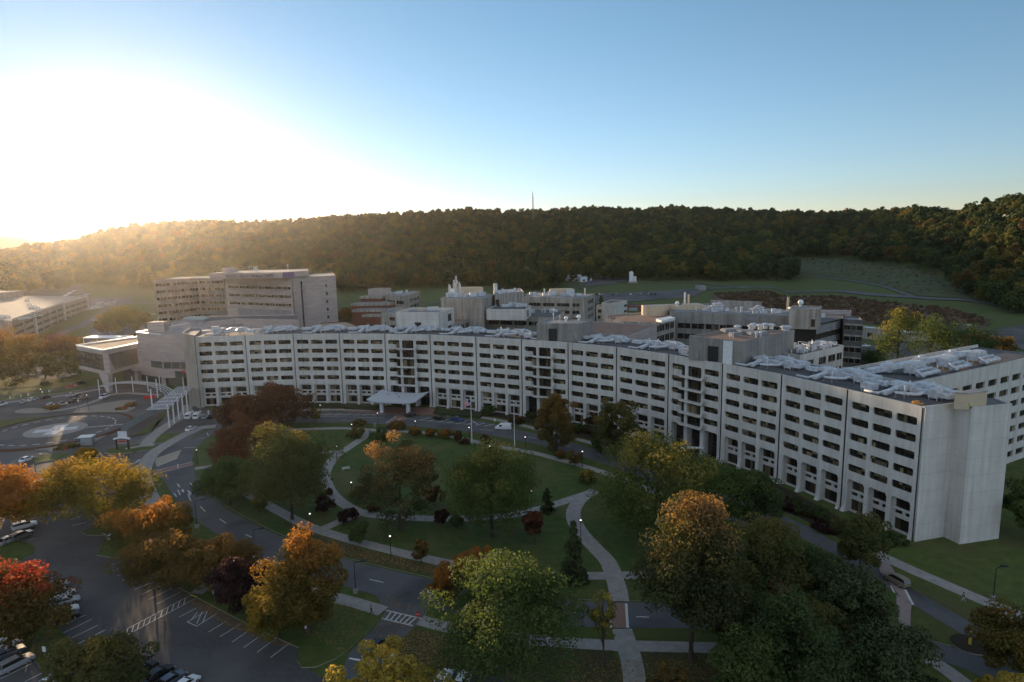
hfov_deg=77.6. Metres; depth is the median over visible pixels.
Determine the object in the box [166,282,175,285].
ribbon window
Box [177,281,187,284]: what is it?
ribbon window
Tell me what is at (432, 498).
shrub
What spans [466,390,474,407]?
ground floor window
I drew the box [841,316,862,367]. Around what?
banded tower
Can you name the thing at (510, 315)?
stepped ward block
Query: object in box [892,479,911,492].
window
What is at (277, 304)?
ribbon window
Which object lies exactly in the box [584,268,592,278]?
forest tree
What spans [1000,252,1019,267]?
forest tree
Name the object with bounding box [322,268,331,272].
forest tree
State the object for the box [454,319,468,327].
laboratory wing
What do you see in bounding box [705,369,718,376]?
window
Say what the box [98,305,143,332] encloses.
shade tree
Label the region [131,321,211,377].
stone entrance block
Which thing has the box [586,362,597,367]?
window
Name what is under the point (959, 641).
planting bed
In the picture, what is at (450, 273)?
forest tree
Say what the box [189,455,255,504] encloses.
shade tree
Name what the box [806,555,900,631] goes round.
shade tree
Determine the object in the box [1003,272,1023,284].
forest tree
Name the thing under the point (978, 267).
forest tree
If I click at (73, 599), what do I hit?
parked car
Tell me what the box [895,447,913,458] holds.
window
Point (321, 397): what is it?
ground floor window
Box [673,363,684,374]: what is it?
window
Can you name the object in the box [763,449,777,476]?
ground floor window
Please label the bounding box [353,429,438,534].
pin oak
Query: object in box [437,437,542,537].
shade tree
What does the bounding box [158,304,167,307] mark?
ribbon window
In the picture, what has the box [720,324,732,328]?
window
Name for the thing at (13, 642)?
parked car
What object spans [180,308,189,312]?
ribbon window
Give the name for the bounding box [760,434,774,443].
window
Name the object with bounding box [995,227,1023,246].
forest tree
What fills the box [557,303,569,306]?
window
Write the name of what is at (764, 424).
window
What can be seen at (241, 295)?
ribbon window
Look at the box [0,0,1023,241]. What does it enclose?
sky
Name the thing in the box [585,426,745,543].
shade tree
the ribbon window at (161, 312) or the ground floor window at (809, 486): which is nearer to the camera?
the ground floor window at (809, 486)
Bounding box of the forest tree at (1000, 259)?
[996,250,1015,266]
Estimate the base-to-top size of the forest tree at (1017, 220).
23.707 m
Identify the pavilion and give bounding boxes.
[76,336,183,392]
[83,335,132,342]
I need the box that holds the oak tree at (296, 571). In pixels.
[249,520,348,633]
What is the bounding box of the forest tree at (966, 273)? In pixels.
[951,268,975,292]
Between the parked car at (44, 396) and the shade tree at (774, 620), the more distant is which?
the parked car at (44, 396)
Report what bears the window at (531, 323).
in the stepped ward block at (510, 315)
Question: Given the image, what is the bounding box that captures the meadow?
[564,257,992,325]
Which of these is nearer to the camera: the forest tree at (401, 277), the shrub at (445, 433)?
the shrub at (445, 433)
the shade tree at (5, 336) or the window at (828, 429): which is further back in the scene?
the shade tree at (5, 336)
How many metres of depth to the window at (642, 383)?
203.84 m
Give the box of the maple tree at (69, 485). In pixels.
[16,451,167,529]
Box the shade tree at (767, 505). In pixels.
[725,469,785,522]
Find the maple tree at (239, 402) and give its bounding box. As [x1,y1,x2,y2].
[211,394,264,428]
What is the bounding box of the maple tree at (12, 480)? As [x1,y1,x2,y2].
[0,462,54,527]
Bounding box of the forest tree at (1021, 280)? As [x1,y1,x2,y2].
[1010,277,1023,289]
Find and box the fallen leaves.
[23,513,764,681]
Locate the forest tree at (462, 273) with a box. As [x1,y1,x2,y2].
[457,266,469,285]
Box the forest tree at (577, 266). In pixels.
[571,262,584,274]
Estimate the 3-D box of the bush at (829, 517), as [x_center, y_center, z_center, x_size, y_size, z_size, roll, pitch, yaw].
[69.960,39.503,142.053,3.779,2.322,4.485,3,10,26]
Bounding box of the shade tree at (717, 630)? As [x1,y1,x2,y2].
[686,560,773,640]
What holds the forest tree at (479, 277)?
on the ground at (992, 315)
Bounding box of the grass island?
[0,376,957,668]
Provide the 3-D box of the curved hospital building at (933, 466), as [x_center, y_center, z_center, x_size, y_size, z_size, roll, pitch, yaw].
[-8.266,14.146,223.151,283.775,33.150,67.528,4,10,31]
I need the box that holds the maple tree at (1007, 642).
[963,595,1023,673]
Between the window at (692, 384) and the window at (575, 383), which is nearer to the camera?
the window at (692, 384)
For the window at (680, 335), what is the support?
in the research block at (808, 323)
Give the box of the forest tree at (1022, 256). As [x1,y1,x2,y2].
[1012,254,1023,271]
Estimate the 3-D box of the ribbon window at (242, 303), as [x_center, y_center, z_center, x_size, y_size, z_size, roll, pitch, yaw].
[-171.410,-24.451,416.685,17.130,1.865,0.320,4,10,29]
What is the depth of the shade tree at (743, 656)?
82.96 m
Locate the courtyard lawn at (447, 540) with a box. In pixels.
[194,425,898,626]
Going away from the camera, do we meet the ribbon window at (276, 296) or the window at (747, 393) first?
the window at (747, 393)
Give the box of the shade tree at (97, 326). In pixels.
[92,314,120,333]
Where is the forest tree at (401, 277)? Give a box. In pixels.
[394,270,407,284]
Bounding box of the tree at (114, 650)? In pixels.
[39,629,160,681]
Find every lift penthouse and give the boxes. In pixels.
[537,313,592,341]
[689,323,794,365]
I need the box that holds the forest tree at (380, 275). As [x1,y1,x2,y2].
[375,271,388,287]
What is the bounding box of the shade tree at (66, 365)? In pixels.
[39,359,82,378]
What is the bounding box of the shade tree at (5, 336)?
[0,324,34,365]
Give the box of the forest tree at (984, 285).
[977,281,993,301]
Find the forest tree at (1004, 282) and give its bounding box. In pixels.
[996,275,1015,288]
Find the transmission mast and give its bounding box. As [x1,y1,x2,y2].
[532,190,533,218]
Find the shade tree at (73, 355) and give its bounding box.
[61,348,77,361]
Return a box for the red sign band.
[144,395,155,398]
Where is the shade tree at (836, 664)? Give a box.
[776,625,876,681]
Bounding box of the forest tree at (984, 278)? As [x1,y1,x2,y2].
[973,275,992,297]
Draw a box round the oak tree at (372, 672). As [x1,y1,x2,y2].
[322,634,454,681]
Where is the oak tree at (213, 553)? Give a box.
[181,531,266,591]
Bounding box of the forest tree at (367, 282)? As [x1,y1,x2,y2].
[360,276,371,288]
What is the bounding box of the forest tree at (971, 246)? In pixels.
[962,240,978,254]
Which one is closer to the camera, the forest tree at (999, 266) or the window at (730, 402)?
the window at (730, 402)
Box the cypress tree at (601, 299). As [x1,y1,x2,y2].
[595,295,603,320]
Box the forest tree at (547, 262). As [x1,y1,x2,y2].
[543,260,550,267]
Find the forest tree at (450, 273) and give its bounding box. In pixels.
[440,269,457,286]
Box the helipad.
[0,413,128,448]
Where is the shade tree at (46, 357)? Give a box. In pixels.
[20,351,68,379]
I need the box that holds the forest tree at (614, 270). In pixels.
[607,265,620,279]
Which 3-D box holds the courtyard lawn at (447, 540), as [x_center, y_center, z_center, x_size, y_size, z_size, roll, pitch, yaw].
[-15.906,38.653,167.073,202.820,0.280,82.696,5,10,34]
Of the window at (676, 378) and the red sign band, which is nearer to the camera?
the window at (676, 378)
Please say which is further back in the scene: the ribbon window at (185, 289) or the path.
the ribbon window at (185, 289)
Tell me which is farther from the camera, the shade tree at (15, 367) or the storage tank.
the storage tank
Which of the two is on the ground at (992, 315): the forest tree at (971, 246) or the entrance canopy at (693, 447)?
the forest tree at (971, 246)
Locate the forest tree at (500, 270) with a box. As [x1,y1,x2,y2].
[492,266,507,288]
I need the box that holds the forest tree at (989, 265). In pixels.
[981,258,999,276]
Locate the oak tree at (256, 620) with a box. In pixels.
[241,585,315,641]
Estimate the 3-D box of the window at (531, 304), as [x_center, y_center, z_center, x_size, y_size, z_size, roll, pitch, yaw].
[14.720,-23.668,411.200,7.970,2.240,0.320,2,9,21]
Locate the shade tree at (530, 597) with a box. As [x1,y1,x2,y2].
[418,547,589,681]
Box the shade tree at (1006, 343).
[991,335,1020,351]
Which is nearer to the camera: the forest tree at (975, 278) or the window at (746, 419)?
the window at (746, 419)
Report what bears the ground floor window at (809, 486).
in the curved hospital building at (933, 466)
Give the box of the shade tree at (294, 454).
[235,420,347,519]
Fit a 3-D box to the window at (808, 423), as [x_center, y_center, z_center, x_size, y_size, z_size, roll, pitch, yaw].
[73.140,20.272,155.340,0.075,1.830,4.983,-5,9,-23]
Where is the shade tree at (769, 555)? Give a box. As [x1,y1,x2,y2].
[728,512,817,605]
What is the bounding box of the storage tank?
[628,271,634,282]
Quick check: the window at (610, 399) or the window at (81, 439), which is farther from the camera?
the window at (610, 399)
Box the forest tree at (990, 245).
[985,244,1000,254]
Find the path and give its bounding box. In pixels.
[8,389,1023,681]
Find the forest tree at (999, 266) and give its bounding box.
[990,264,1003,276]
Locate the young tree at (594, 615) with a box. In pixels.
[587,589,616,667]
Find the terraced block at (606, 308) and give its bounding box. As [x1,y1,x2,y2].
[596,299,626,321]
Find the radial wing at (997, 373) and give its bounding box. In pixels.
[842,344,1023,472]
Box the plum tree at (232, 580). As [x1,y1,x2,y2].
[203,555,270,614]
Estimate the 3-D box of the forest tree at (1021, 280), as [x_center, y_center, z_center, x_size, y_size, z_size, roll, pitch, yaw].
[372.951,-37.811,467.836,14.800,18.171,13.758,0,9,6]
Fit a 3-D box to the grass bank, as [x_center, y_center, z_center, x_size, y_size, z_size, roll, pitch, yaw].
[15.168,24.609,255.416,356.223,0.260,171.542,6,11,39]
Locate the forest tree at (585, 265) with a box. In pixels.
[576,263,587,275]
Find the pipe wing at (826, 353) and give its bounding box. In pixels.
[784,340,843,368]
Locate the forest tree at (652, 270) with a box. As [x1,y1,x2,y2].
[650,264,658,279]
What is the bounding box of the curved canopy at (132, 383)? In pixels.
[97,376,175,398]
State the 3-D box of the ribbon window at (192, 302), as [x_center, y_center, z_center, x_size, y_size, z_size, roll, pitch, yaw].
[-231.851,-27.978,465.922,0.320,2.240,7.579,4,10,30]
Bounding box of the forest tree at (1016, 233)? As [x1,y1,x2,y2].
[1002,230,1023,247]
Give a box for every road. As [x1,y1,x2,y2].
[35,274,1023,344]
[153,411,1022,681]
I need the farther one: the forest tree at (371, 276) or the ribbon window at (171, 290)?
the forest tree at (371, 276)
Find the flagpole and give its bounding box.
[464,397,471,443]
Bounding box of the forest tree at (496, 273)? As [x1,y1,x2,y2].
[494,272,506,288]
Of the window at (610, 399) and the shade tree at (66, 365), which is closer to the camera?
the window at (610, 399)
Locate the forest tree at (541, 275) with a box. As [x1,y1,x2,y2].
[534,271,549,289]
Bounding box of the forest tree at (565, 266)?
[556,260,570,273]
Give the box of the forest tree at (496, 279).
[492,276,504,288]
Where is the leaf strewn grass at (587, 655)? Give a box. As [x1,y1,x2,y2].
[279,520,887,681]
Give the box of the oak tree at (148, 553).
[103,524,201,591]
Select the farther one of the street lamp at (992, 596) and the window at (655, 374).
the window at (655, 374)
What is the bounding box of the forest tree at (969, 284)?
[962,278,974,294]
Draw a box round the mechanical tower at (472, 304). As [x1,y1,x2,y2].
[441,276,523,329]
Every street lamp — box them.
[194,499,204,527]
[353,559,366,593]
[989,565,1007,600]
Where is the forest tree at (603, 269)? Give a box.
[597,266,607,280]
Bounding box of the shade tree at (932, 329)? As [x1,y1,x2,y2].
[887,313,975,354]
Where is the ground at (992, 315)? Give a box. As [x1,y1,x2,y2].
[0,225,1023,681]
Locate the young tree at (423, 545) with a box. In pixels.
[410,539,428,563]
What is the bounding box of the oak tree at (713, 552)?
[624,489,752,662]
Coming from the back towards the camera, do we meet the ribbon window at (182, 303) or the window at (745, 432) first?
the ribbon window at (182, 303)
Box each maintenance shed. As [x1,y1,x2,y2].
[888,330,927,340]
[956,323,985,332]
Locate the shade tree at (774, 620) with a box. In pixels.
[729,576,842,675]
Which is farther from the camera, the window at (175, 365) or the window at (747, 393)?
the window at (175, 365)
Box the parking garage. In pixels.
[0,291,89,338]
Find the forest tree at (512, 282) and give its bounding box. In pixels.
[506,274,518,288]
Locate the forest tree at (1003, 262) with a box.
[997,259,1014,268]
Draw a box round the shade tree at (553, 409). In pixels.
[533,392,578,451]
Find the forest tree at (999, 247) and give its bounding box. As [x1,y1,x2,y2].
[995,244,1005,253]
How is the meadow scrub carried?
on the meadow
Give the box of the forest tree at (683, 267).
[674,261,688,273]
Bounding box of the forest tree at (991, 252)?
[982,246,1003,260]
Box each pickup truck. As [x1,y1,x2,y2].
[66,398,81,402]
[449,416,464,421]
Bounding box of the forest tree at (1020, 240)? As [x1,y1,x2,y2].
[1015,236,1023,253]
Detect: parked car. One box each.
[0,535,10,545]
[0,637,22,648]
[0,644,25,660]
[0,652,35,674]
[9,530,33,541]
[11,520,37,530]
[18,456,34,461]
[19,399,27,403]
[28,397,37,401]
[39,395,50,398]
[40,381,51,385]
[46,587,75,601]
[50,579,69,587]
[53,594,79,605]
[53,609,80,624]
[65,384,76,387]
[65,604,78,609]
[69,395,78,399]
[75,381,86,384]
[98,393,109,398]
[127,652,153,667]
[137,659,159,681]
[143,663,174,681]
[157,669,187,681]
[177,674,200,681]
[185,426,196,430]
[361,637,384,657]
[403,411,416,416]
[433,414,445,420]
[434,668,454,681]
[453,669,470,681]
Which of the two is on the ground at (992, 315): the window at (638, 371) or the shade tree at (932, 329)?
the shade tree at (932, 329)
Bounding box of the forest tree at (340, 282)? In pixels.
[336,272,350,291]
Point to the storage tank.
(630, 277)
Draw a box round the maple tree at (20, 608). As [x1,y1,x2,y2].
[0,556,81,647]
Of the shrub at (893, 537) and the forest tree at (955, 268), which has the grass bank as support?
the shrub at (893, 537)
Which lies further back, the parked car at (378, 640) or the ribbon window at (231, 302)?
the ribbon window at (231, 302)
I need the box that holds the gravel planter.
[14,400,134,451]
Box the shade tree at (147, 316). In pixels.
[119,307,153,330]
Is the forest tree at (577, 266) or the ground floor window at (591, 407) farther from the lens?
the forest tree at (577, 266)
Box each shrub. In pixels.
[43,404,60,410]
[52,444,69,450]
[69,442,80,447]
[115,406,126,409]
[124,401,136,406]
[250,493,268,509]
[310,408,320,418]
[314,493,336,512]
[324,487,332,494]
[336,507,359,522]
[346,426,364,438]
[347,488,368,499]
[348,520,369,542]
[350,419,366,427]
[367,503,379,511]
[368,426,387,440]
[385,420,405,429]
[408,427,421,435]
[425,428,436,436]
[425,485,446,505]
[434,508,450,524]
[436,428,452,437]
[448,514,463,526]
[453,430,462,441]
[459,437,469,444]
[480,405,496,415]
[480,434,491,444]
[508,416,525,424]
[553,449,565,458]
[568,450,581,463]
[578,468,596,483]
[583,412,596,425]
[591,435,612,452]
[778,496,805,513]
[810,517,838,535]
[882,530,909,546]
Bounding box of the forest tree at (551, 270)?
[543,264,562,287]
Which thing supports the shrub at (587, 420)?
on the mulch bed at (584, 435)
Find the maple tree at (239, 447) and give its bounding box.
[205,409,283,471]
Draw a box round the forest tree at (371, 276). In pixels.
[363,271,376,287]
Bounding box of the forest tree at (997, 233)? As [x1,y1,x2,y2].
[995,230,1006,240]
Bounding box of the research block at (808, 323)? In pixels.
[641,292,850,344]
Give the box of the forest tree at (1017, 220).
[1013,218,1023,226]
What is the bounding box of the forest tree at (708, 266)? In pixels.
[703,260,718,275]
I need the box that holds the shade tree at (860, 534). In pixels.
[829,511,892,566]
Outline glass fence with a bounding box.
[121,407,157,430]
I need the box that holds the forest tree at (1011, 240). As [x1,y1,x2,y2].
[1004,235,1023,248]
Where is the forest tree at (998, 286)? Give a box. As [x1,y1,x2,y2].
[987,282,1007,304]
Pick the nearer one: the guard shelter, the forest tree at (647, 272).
the guard shelter
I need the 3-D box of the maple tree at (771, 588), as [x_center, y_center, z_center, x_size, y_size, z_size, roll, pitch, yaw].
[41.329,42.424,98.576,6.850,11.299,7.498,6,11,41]
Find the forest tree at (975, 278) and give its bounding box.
[959,272,980,292]
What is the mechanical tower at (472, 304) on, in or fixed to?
on the ground at (992, 315)
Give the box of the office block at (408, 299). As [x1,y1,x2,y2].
[385,290,419,308]
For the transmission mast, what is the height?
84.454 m
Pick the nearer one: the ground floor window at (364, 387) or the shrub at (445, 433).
the shrub at (445, 433)
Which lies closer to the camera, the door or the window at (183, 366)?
the door
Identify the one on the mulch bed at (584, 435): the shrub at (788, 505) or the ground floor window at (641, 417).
the shrub at (788, 505)
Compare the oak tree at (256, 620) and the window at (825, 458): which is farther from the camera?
the window at (825, 458)
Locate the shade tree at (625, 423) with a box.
[592,397,640,456]
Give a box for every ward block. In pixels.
[486,302,564,331]
[524,288,594,320]
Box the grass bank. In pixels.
[308,394,1023,630]
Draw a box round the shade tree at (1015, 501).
[1002,477,1023,529]
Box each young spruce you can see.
[539,488,555,514]
[559,520,590,588]
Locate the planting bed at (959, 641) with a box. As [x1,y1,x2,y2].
[949,634,986,655]
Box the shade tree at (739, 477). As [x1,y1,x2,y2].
[676,453,774,525]
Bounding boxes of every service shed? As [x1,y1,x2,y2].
[565,274,580,281]
[579,276,591,281]
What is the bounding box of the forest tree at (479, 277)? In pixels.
[474,273,484,284]
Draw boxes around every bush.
[524,411,533,416]
[576,422,587,432]
[787,497,800,504]
[793,503,814,514]
[802,510,814,518]
[806,504,827,514]
[812,507,828,517]
[817,512,832,521]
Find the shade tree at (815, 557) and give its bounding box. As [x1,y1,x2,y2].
[774,542,847,598]
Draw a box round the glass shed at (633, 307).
[627,304,643,310]
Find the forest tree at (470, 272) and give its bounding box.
[465,266,479,281]
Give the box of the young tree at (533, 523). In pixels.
[521,510,543,542]
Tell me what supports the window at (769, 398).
in the curved hospital building at (933, 466)
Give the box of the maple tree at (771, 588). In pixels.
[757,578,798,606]
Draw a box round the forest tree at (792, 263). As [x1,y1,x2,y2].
[790,261,800,279]
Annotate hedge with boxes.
[0,412,133,451]
[302,403,340,406]
[344,404,384,409]
[433,408,482,418]
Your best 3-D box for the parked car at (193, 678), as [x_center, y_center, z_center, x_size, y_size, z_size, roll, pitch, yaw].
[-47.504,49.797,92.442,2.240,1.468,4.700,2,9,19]
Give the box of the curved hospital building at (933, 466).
[182,324,1011,543]
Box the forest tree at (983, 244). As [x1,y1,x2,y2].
[972,240,988,251]
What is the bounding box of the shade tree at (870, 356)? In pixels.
[861,346,888,364]
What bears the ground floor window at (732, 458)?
in the curved hospital building at (933, 466)
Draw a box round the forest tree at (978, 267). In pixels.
[971,260,987,274]
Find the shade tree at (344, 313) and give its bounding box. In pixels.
[338,307,352,321]
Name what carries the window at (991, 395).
in the radial wing at (997, 373)
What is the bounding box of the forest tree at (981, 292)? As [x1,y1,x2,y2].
[975,288,985,300]
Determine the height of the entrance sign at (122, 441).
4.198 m
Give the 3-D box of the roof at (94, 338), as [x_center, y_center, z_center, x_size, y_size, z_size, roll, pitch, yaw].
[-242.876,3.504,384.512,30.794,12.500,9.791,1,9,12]
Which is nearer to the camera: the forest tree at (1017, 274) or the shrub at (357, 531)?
the shrub at (357, 531)
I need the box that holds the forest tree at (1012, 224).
[1004,222,1020,230]
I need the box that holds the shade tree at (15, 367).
[0,352,44,385]
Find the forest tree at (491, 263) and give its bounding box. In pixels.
[483,261,496,273]
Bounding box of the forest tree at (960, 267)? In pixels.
[947,266,962,285]
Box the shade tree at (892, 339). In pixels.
[869,307,923,359]
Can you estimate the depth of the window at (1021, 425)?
179.28 m
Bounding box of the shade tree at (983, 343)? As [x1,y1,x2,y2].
[934,320,1007,350]
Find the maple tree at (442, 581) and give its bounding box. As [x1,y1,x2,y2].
[426,567,461,604]
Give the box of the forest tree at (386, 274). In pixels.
[382,272,388,285]
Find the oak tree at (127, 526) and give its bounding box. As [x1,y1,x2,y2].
[94,494,194,558]
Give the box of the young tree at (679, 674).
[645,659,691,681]
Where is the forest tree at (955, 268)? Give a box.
[945,264,964,289]
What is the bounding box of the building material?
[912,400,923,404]
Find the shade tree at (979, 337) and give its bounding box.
[965,333,1010,350]
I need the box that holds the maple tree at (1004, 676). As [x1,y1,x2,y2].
[972,670,1023,681]
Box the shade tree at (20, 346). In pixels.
[0,332,53,368]
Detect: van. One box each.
[184,411,192,418]
[192,411,201,418]
[495,422,511,429]
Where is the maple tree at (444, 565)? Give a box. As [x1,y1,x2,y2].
[438,545,495,603]
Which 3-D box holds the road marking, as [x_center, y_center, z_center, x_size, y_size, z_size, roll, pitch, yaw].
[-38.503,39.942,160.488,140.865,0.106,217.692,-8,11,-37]
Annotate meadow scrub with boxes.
[713,256,985,325]
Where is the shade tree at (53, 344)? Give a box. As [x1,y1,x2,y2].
[12,330,83,358]
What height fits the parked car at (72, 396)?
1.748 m
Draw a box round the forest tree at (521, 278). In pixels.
[517,274,528,289]
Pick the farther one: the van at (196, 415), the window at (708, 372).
the van at (196, 415)
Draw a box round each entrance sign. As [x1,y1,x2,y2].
[113,436,129,448]
[118,431,126,436]
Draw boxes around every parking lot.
[0,278,1023,378]
[0,384,511,681]
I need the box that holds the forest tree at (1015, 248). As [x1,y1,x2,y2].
[1001,242,1022,255]
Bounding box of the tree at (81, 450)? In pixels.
[73,447,98,464]
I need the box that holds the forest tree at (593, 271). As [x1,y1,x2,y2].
[586,265,595,276]
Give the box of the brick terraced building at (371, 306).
[350,288,406,325]
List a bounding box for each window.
[80,436,93,441]
[151,361,162,367]
[155,283,165,286]
[156,290,165,293]
[157,297,166,300]
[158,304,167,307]
[158,311,167,314]
[163,362,171,368]
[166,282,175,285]
[167,289,176,292]
[168,296,177,299]
[168,303,177,306]
[169,310,178,313]
[170,316,179,320]
[171,362,180,368]
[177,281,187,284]
[178,288,187,291]
[178,295,188,298]
[179,302,188,305]
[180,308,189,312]
[180,362,185,368]
[188,281,197,283]
[189,294,198,297]
[190,301,199,304]
[205,388,216,404]
[221,387,231,402]
[229,301,240,304]
[236,386,246,393]
[240,286,257,288]
[240,294,257,296]
[241,302,258,304]
[255,386,262,399]
[258,286,273,288]
[259,294,273,297]
[260,303,274,305]
[274,286,290,289]
[275,295,290,297]
[275,303,291,306]
[300,281,304,326]
[302,385,311,400]
[316,385,325,400]
[330,385,340,400]
[348,385,357,401]
[362,385,370,401]
[375,386,384,392]
[438,388,446,405]
[452,389,460,406]
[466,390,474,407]
[483,392,491,405]
[489,320,498,323]
[497,393,505,411]
[501,320,511,324]
[511,395,519,413]
[514,321,526,325]
[528,321,537,325]
[529,302,540,305]
[543,303,554,305]
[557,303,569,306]
[572,350,582,355]
[572,360,582,365]
[572,370,582,375]
[572,381,582,386]
[572,391,582,396]
[575,403,582,421]
[586,351,597,356]
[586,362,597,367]
[586,372,597,377]
[586,383,597,388]
[586,393,597,398]
[589,405,597,423]
[601,353,613,358]
[601,364,612,369]
[601,374,612,379]
[601,385,612,390]
[601,395,612,401]
[620,377,631,383]
[620,388,631,394]
[621,355,632,361]
[621,366,631,372]
[629,307,637,310]
[636,357,648,363]
[636,369,647,375]
[636,380,647,386]
[636,391,647,397]
[636,402,647,408]
[638,414,647,434]
[651,394,664,400]
[651,405,664,412]
[652,360,664,366]
[652,371,664,377]
[652,383,664,389]
[654,418,663,440]
[657,324,663,331]
[657,334,664,341]
[672,387,684,398]
[672,398,683,410]
[672,410,683,422]
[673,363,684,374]
[673,375,684,386]
[678,322,690,328]
[678,333,689,338]
[687,415,699,426]
[688,379,700,390]
[688,391,700,402]
[688,403,700,414]
[689,366,700,377]
[691,323,704,328]
[704,394,717,401]
[704,406,717,413]
[704,418,716,426]
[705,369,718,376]
[705,381,718,388]
[706,324,718,329]
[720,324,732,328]
[725,424,737,432]
[726,399,738,406]
[726,411,738,419]
[727,373,739,380]
[727,386,739,393]
[728,438,737,463]
[742,429,755,437]
[743,403,756,411]
[743,416,756,424]
[744,377,757,384]
[744,390,757,397]
[745,443,755,468]
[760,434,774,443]
[761,407,775,416]
[761,421,775,429]
[762,380,777,388]
[762,394,776,402]
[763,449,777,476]
[784,427,798,437]
[784,441,797,451]
[785,414,799,422]
[786,385,800,394]
[786,399,799,408]
[787,457,796,485]
[802,448,817,458]
[803,434,818,443]
[804,419,818,429]
[805,390,820,399]
[805,405,819,414]
[805,464,816,493]
[810,319,814,326]
[818,356,825,364]
[822,455,838,465]
[823,440,839,450]
[824,425,840,435]
[825,410,841,420]
[825,471,841,504]
[826,395,842,405]
[828,353,835,361]
[836,352,841,359]
[843,336,861,341]
[843,347,860,352]
[843,358,859,363]
[844,325,861,330]
[849,464,864,475]
[850,448,865,459]
[851,433,866,443]
[851,481,863,512]
[852,417,867,428]
[853,402,868,412]
[870,471,887,483]
[871,456,888,467]
[872,440,889,450]
[873,423,890,434]
[873,489,885,520]
[874,407,891,417]
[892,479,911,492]
[894,463,912,475]
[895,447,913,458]
[895,498,914,534]
[896,430,915,441]
[897,413,916,424]
[963,385,969,390]
[976,382,982,388]
[987,393,993,397]
[988,379,995,385]
[999,390,1005,396]
[1000,376,1006,382]
[1011,386,1017,393]
[1012,373,1018,380]
[1015,447,1021,453]
[1017,435,1022,440]
[1018,422,1023,428]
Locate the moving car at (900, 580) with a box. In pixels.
[882,572,910,587]
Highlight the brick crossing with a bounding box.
[153,403,911,628]
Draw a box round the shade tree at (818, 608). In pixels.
[788,594,862,658]
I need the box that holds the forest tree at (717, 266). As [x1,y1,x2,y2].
[708,262,724,276]
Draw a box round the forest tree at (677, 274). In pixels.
[674,269,684,276]
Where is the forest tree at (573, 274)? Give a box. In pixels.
[569,270,577,281]
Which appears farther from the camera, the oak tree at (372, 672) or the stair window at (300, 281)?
the stair window at (300, 281)
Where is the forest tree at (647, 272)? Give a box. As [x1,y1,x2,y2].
[641,266,653,277]
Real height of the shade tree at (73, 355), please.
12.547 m
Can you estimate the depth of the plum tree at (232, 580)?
107.65 m
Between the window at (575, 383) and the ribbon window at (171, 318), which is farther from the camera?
the ribbon window at (171, 318)
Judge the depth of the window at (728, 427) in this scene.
178.45 m
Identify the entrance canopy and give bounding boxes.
[367,389,428,412]
[681,446,703,448]
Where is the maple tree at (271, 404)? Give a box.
[249,380,318,424]
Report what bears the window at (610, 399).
in the curved hospital building at (933, 466)
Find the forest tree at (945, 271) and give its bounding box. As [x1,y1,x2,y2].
[941,263,952,277]
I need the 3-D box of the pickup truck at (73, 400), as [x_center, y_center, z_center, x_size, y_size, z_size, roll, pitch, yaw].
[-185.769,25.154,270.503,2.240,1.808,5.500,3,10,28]
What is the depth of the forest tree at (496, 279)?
710.68 m
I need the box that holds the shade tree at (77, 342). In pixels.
[51,337,82,360]
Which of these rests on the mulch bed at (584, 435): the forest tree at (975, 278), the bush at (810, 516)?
the bush at (810, 516)
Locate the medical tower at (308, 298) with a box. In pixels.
[154,264,337,327]
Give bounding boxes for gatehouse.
[695,285,705,290]
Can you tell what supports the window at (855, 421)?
in the curved hospital building at (933, 466)
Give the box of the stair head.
[954,388,987,409]
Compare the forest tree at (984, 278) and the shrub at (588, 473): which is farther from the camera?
the forest tree at (984, 278)
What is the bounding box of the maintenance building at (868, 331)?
[862,325,886,339]
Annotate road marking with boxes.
[0,414,913,681]
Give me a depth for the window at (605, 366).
213.29 m
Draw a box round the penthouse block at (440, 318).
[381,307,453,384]
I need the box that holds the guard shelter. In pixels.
[77,434,95,445]
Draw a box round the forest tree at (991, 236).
[977,232,997,243]
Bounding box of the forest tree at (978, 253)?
[963,247,984,264]
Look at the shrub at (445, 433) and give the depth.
209.05 m
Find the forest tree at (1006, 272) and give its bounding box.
[988,268,1015,281]
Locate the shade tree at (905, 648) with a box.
[832,616,945,681]
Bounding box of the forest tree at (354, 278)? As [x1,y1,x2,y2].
[346,271,359,289]
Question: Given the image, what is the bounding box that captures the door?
[695,350,698,358]
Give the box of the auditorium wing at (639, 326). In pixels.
[593,312,674,341]
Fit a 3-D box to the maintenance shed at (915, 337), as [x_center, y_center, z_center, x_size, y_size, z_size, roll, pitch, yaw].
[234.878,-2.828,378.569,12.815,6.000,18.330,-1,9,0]
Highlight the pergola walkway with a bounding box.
[146,377,191,427]
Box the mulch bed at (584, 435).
[213,402,895,551]
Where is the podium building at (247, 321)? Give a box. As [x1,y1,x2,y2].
[171,314,356,328]
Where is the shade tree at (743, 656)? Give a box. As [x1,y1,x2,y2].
[705,621,795,681]

